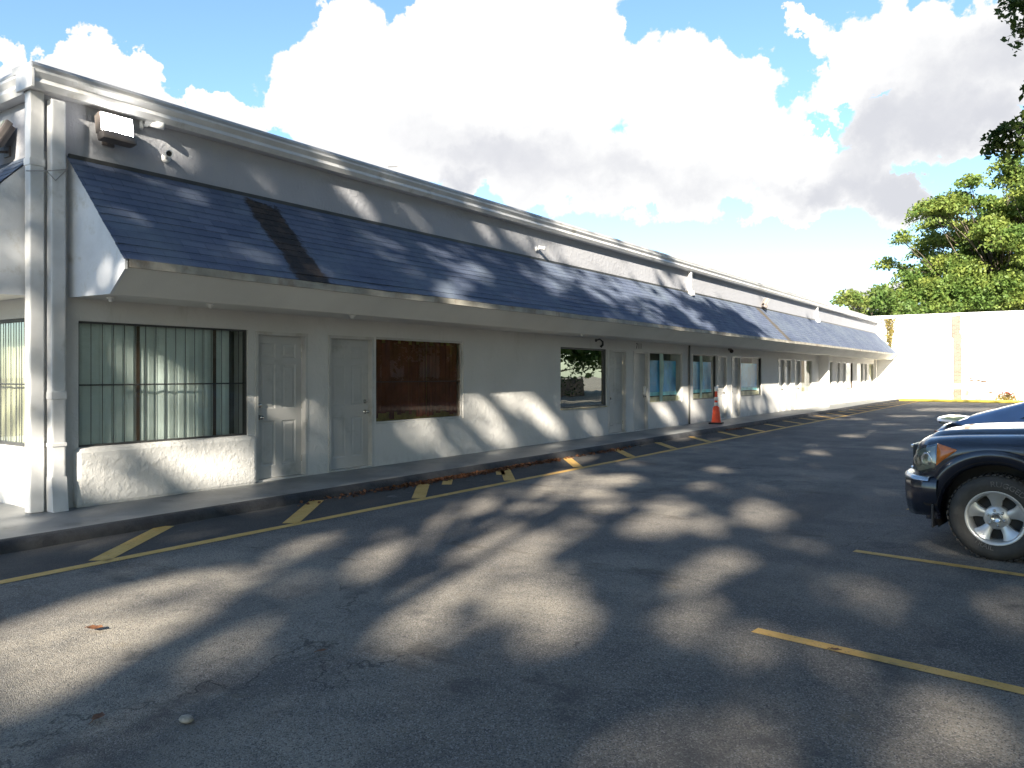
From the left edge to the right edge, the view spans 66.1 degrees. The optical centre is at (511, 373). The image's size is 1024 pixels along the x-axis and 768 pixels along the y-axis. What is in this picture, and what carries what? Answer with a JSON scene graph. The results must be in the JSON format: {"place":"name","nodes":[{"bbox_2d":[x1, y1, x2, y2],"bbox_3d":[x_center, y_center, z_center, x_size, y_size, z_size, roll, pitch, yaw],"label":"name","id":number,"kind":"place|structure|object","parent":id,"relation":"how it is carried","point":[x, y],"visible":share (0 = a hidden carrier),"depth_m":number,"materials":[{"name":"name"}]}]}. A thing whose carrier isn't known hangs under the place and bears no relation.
{"place":"outdoors","nodes":[
{"label":"outdoors","id":0,"kind":"place"},
{"bbox_2d":[0,399,894,538],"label":"pavement","id":1,"kind":"structure","parent":0,"point":[16,521],"depth_m":10.32,"materials":[{"name":"concrete"}]},
{"bbox_2d":[708,386,723,423],"bbox_3d":[5.914,0.905,22.804,0.380,1.090,0.380,0,0,23],"label":"traffic cone","id":2,"kind":"object","parent":1,"relation":"on","point":[716,418],"visible":1,"depth_m":22.73,"materials":[{"name":"orange plastic"}]},
{"bbox_2d":[0,401,1023,767],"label":"ground","id":3,"kind":"structure","parent":0,"point":[610,615],"depth_m":4.83,"materials":[{"name":"grey asphalt"}]},
{"bbox_2d":[85,625,102,628],"bbox_3d":[-2.517,1.528,4.738,0.135,0.020,0.071,0,0,6],"label":"fallen leaf","id":4,"kind":"object","parent":3,"relation":"on","point":[95,627],"visible":1,"depth_m":4.75,"materials":[{"name":"brown plant"}]},
{"bbox_2d":[89,712,104,723],"bbox_3d":[-1.846,1.530,3.502,0.052,0.016,0.099,0,0,-1],"label":"fallen leaf","id":5,"kind":"object","parent":3,"relation":"on","point":[97,716],"visible":1,"depth_m":3.52,"materials":[{"name":"plant"}]},
{"bbox_2d":[88,526,172,560],"bbox_3d":[-3.468,1.546,7.258,0.171,0.001,1.481,0,0,-4],"label":"hatch stripe","id":6,"kind":"object","parent":3,"relation":"on","point":[116,551],"visible":1,"depth_m":7.13,"materials":[{"name":"yellow paint"}]},
{"bbox_2d":[179,714,193,723],"bbox_3d":[-1.450,1.536,3.505,0.077,0.027,0.055,0,0,35],"label":"pebble","id":7,"kind":"object","parent":3,"relation":"on","point":[186,718],"visible":1,"depth_m":3.49,"materials":[{"name":"grey stone"}]},
{"bbox_2d":[283,500,323,522],"bbox_3d":[-2.338,1.546,8.884,0.171,0.001,1.480,0,0,-4],"label":"hatch stripe","id":8,"kind":"object","parent":3,"relation":"on","point":[302,513],"visible":0.96,"depth_m":8.77,"materials":[{"name":"yellow paint"}]},
{"bbox_2d":[412,484,429,497],"bbox_3d":[-1.201,1.546,10.414,0.172,0.001,1.289,0,0,-4],"label":"hatch stripe","id":9,"kind":"object","parent":3,"relation":"on","point":[421,490],"visible":1,"depth_m":10.34,"materials":[{"name":"yellow paint"}]},
{"bbox_2d":[442,479,452,484],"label":"hatch stripe","id":10,"kind":"object","parent":3,"relation":"on","point":[448,482],"visible":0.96,"depth_m":11.19,"materials":[{"name":"yellow paint"}]},
{"bbox_2d":[0,61,897,512],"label":"strip mall","id":11,"kind":"structure","parent":3,"relation":"on","point":[468,325],"depth_m":10.90,"materials":[{"name":"white paint"}]},
{"bbox_2d":[0,119,15,157],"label":"floodlight","id":12,"kind":"object","parent":11,"relation":"attached to","point":[7,129],"visible":1,"depth_m":8.55,"materials":[{"name":"white metal"}]},
{"bbox_2d":[0,318,24,446],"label":"window","id":13,"kind":"structure","parent":11,"relation":"in","point":[12,331],"depth_m":8.83,"materials":[{"name":"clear glass"}]},
{"bbox_2d":[106,296,114,301],"bbox_3d":[-4.251,-0.790,8.338,0.090,0.050,0.090,0,0,35],"label":"soffit lamp","id":14,"kind":"object","parent":11,"relation":"attached to","point":[110,298],"visible":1,"depth_m":8.31,"materials":[{"name":"white plastic"}]},
{"bbox_2d":[94,111,136,147],"bbox_3d":[-4.432,-2.715,8.775,0.305,0.335,0.404,0,0,35],"label":"floodlight","id":15,"kind":"object","parent":11,"relation":"attached to","point":[112,130],"visible":1,"depth_m":8.70,"materials":[{"name":"white"}]},
{"bbox_2d":[139,120,164,129],"bbox_3d":[-4.213,-2.908,9.222,0.264,0.126,0.110,0,0,-20],"label":"security camera","id":16,"kind":"object","parent":11,"relation":"attached to","point":[156,125],"visible":1,"depth_m":9.20,"materials":[{"name":"white plastic"}]},
{"bbox_2d":[79,321,246,447],"bbox_3d":[-4.248,0.115,9.596,0.270,1.390,2.190,0,0,35],"label":"window","id":17,"kind":"structure","parent":11,"relation":"in","point":[139,383],"depth_m":9.48,"materials":[{"name":"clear glass"}]},
{"bbox_2d":[161,150,172,162],"bbox_3d":[-4.093,-2.588,9.352,0.110,0.127,0.215,0,0,-35],"label":"security camera","id":18,"kind":"object","parent":11,"relation":"attached to","point":[167,155],"visible":1,"depth_m":9.37,"materials":[{"name":"white plastic"}]},
{"bbox_2d":[255,331,307,482],"bbox_3d":[-3.231,0.445,10.899,0.172,2.030,0.890,0,0,35],"label":"door","id":19,"kind":"structure","parent":11,"relation":"in","point":[281,358],"depth_m":10.93,"materials":[{"name":"paint"}]},
{"bbox_2d":[328,335,373,472],"bbox_3d":[-2.489,0.445,11.966,0.172,2.030,0.930,0,0,35],"label":"door","id":20,"kind":"structure","parent":11,"relation":"in","point":[350,358],"depth_m":12.00,"materials":[{"name":"paint"}]},
{"bbox_2d":[376,337,461,423],"bbox_3d":[-1.606,0.105,13.326,0.190,1.370,2.210,0,0,35],"label":"window","id":21,"kind":"structure","parent":11,"relation":"in","point":[416,379],"depth_m":13.35,"materials":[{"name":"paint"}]},
{"bbox_2d":[535,245,545,251],"bbox_3d":[0.582,-2.559,16.097,0.206,0.129,0.110,0,0,6],"label":"security camera","id":22,"kind":"object","parent":11,"relation":"attached to","point":[540,247],"visible":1,"depth_m":16.07,"materials":[{"name":"white plastic"}]},
{"bbox_2d":[561,347,607,409],"bbox_3d":[1.554,0.100,17.846,0.280,1.360,2.100,0,0,35],"label":"window","id":23,"kind":"structure","parent":11,"relation":"in","point":[583,370],"depth_m":17.82,"materials":[{"name":"glass"}]},
{"bbox_2d":[595,339,603,347],"bbox_3d":[2.032,-0.707,18.220,0.238,0.218,0.117,0,0,-42],"label":"wall lamp","id":24,"kind":"object","parent":11,"relation":"attached to","point":[602,341],"visible":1,"depth_m":18.22,"materials":[{"name":"black plastic"}]},
{"bbox_2d":[609,350,625,434],"bbox_3d":[2.499,0.445,19.143,0.172,2.030,0.910,0,0,35],"label":"door","id":25,"kind":"structure","parent":11,"relation":"in","point":[617,358],"depth_m":19.26,"materials":[{"name":"paint"}]},
{"bbox_2d":[634,351,648,430],"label":"door","id":26,"kind":"structure","parent":11,"relation":"in","point":[641,359],"depth_m":20.37,"materials":[{"name":"paint"}]},
{"bbox_2d":[650,352,680,403],"bbox_3d":[4.068,0.105,21.603,0.320,1.370,2.160,0,0,35],"label":"window","id":27,"kind":"structure","parent":11,"relation":"in","point":[662,370],"depth_m":21.65,"materials":[{"name":"glass"}]},
{"bbox_2d":[693,354,715,399],"bbox_3d":[5.692,0.095,23.939,0.320,1.350,1.910,0,0,35],"label":"window","id":28,"kind":"structure","parent":11,"relation":"in","point":[701,368],"depth_m":24.06,"materials":[{"name":"blue glass"}]},
{"bbox_2d":[717,356,726,419],"bbox_3d":[6.626,0.445,25.080,0.172,2.030,0.850,0,0,35],"label":"door","id":29,"kind":"structure","parent":11,"relation":"in","point":[721,360],"depth_m":25.28,"materials":[{"name":"paint"}]},
{"bbox_2d":[732,356,740,417],"bbox_3d":[7.365,0.445,26.143,0.172,2.030,0.860,0,0,35],"label":"door","id":30,"kind":"structure","parent":11,"relation":"in","point":[736,361],"depth_m":26.38,"materials":[{"name":"paint"}]},
{"bbox_2d":[741,357,760,396],"bbox_3d":[8.197,0.095,27.543,0.320,1.350,2.230,0,0,35],"label":"window","id":31,"kind":"structure","parent":11,"relation":"in","point":[748,370],"depth_m":27.70,"materials":[{"name":"blue glass"}]},
{"bbox_2d":[761,298,769,308],"bbox_3d":[9.084,-2.528,28.283,0.258,0.381,0.423,0,0,6],"label":"floodlight","id":32,"kind":"object","parent":11,"relation":"attached to","point":[764,303],"visible":1,"depth_m":28.10,"materials":[{"name":"white metal"}]},
{"bbox_2d":[778,359,784,411],"bbox_3d":[10.330,0.445,30.409,0.172,2.030,0.830,0,0,35],"label":"door","id":33,"kind":"structure","parent":11,"relation":"in","point":[781,362],"depth_m":30.64,"materials":[{"name":"paint"}]},
{"bbox_2d":[785,359,790,410],"bbox_3d":[10.838,0.445,31.139,0.172,2.030,0.830,0,0,35],"label":"door","id":34,"kind":"structure","parent":11,"relation":"in","point":[787,361],"depth_m":31.31,"materials":[{"name":"paint"}]},
{"bbox_2d":[794,360,800,409],"bbox_3d":[11.623,0.445,32.268,0.172,2.030,0.940,0,0,35],"label":"door","id":35,"kind":"structure","parent":11,"relation":"in","point":[797,363],"depth_m":32.52,"materials":[{"name":"paint"}]},
{"bbox_2d":[801,360,811,391],"bbox_3d":[12.422,0.095,33.534,0.220,1.350,1.750,0,0,35],"label":"window","id":36,"kind":"structure","parent":11,"relation":"in","point":[804,363],"depth_m":33.78,"materials":[{"name":"paint"}]},
{"bbox_2d":[830,361,831,389],"bbox_3d":[14.406,0.095,36.387,0.220,1.350,2.200,0,0,35],"label":"window","id":37,"kind":"structure","parent":11,"relation":"in","point":[830,361],"depth_m":37.20,"materials":[{"name":"paint"}]},
{"bbox_2d":[836,362,839,403],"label":"door","id":38,"kind":"structure","parent":11,"relation":"in","point":[837,363],"depth_m":38.40,"materials":[{"name":"paint"}]},
{"bbox_2d":[842,362,845,402],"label":"door","id":39,"kind":"structure","parent":11,"relation":"in","point":[843,363],"depth_m":39.45,"materials":[{"name":"paint"}]},
{"bbox_2d":[846,362,851,388],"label":"window","id":40,"kind":"structure","parent":11,"relation":"in","point":[847,363],"depth_m":40.65,"materials":[{"name":"white glass"}]},
{"bbox_2d":[857,363,862,391],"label":"window","id":41,"kind":"structure","parent":11,"relation":"in","point":[859,365],"depth_m":42.95,"materials":[{"name":"paint"}]},
{"bbox_2d":[864,363,866,399],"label":"door","id":42,"kind":"structure","parent":11,"relation":"in","point":[865,364],"depth_m":43.83,"materials":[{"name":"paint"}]},
{"bbox_2d":[869,364,872,386],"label":"window","id":43,"kind":"structure","parent":11,"relation":"in","point":[869,364],"depth_m":45.42,"materials":[{"name":"paint"}]},
{"bbox_2d":[0,399,898,554],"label":"kerb","id":44,"kind":"structure","parent":3,"relation":"on","point":[31,541],"depth_m":9.21,"materials":[{"name":"grey concrete"}]},
{"bbox_2d":[0,402,914,583],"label":"aisle line","id":45,"kind":"object","parent":3,"relation":"on","point":[179,546],"visible":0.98,"depth_m":8.18,"materials":[{"name":"yellow paint"}]},
{"bbox_2d":[500,468,514,480],"bbox_3d":[-0.078,1.546,12.136,0.172,0.001,1.481,0,0,-4],"label":"hatch stripe","id":46,"kind":"object","parent":3,"relation":"on","point":[508,475],"visible":0.92,"depth_m":11.96,"materials":[{"name":"yellow paint"}]},
{"bbox_2d":[297,427,746,505],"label":"leaf litter","id":47,"kind":"object","parent":3,"relation":"on","point":[447,478],"visible":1,"depth_m":11.92,"materials":[{"name":"brown plant"}]},
{"bbox_2d":[564,458,582,466],"bbox_3d":[1.052,1.546,13.761,0.172,0.001,1.482,0,0,-4],"label":"hatch stripe","id":48,"kind":"object","parent":3,"relation":"on","point":[572,462],"visible":1,"depth_m":13.71,"materials":[{"name":"yellow paint"}]},
{"bbox_2d":[615,449,634,456],"bbox_3d":[2.183,1.546,15.387,0.173,0.001,1.481,0,0,-4],"label":"hatch stripe","id":49,"kind":"object","parent":3,"relation":"on","point":[625,453],"visible":0.92,"depth_m":15.26,"materials":[{"name":"yellow paint"}]},
{"bbox_2d":[656,442,675,448],"bbox_3d":[3.313,1.546,17.012,0.173,0.001,1.479,0,0,-4],"label":"hatch stripe","id":50,"kind":"object","parent":3,"relation":"on","point":[666,445],"visible":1,"depth_m":16.96,"materials":[{"name":"yellow paint"}]},
{"bbox_2d":[690,437,711,441],"bbox_3d":[4.444,1.546,18.638,0.171,0.001,1.482,0,0,-4],"label":"hatch stripe","id":51,"kind":"object","parent":3,"relation":"on","point":[701,439],"visible":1,"depth_m":18.51,"materials":[{"name":"yellow paint"}]},
{"bbox_2d":[829,283,945,315],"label":"tree","id":52,"kind":"object","parent":3,"relation":"on","point":[876,298],"visible":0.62,"depth_m":53.79,"materials":[{"name":"green plant"}]},
{"bbox_2d":[751,628,1023,693],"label":"stall line","id":53,"kind":"object","parent":3,"relation":"on","point":[955,675],"visible":1,"depth_m":4.21,"materials":[{"name":"yellow paint"}]},
{"bbox_2d":[853,550,1023,575],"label":"stall line","id":54,"kind":"object","parent":3,"relation":"on","point":[949,564],"visible":1,"depth_m":6.41,"materials":[{"name":"yellow paint"}]},
{"bbox_2d":[869,155,1023,313],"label":"tree","id":55,"kind":"object","parent":3,"relation":"on","point":[979,270],"visible":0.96,"depth_m":52.73,"materials":[{"name":"green plant"}]},
{"bbox_2d":[871,310,1023,399],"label":"end building","id":56,"kind":"structure","parent":3,"relation":"on","point":[974,355],"depth_m":43.78,"materials":[{"name":"white paint"}]},
{"bbox_2d":[881,318,896,347],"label":"vine","id":57,"kind":"object","parent":56,"relation":"attached to","point":[890,333],"visible":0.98,"depth_m":45.56,"materials":[{"name":"yellow plant"}]},
{"bbox_2d":[899,398,1023,402],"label":"yellow kerb","id":58,"kind":"structure","parent":3,"relation":"on","point":[960,400],"depth_m":42.83,"materials":[{"name":"paint"}]},
{"bbox_2d":[996,391,1021,399],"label":"shrub","id":59,"kind":"object","parent":58,"relation":"on","point":[1008,395],"visible":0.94,"depth_m":42.03,"materials":[{"name":"yellow plant"}]},
{"bbox_2d":[905,422,1023,561],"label":"pickup truck","id":60,"kind":"object","parent":3,"relation":"on","point":[969,479],"visible":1,"depth_m":6.66,"materials":[{"name":"black paint"}]},
{"bbox_2d":[934,402,1023,432],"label":"coupe","id":61,"kind":"object","parent":3,"relation":"on","point":[1011,413],"visible":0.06,"depth_m":9.52,"materials":[{"name":"blue paint"}]},
{"bbox_2d":[979,0,1023,164],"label":"tree","id":62,"kind":"object","parent":3,"relation":"on","point":[995,140],"visible":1,"depth_m":10.99,"materials":[{"name":"green plant"}]},
{"bbox_2d":[0,0,1023,309],"label":"sky","id":63,"kind":"structure","parent":0,"point":[782,144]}
]}

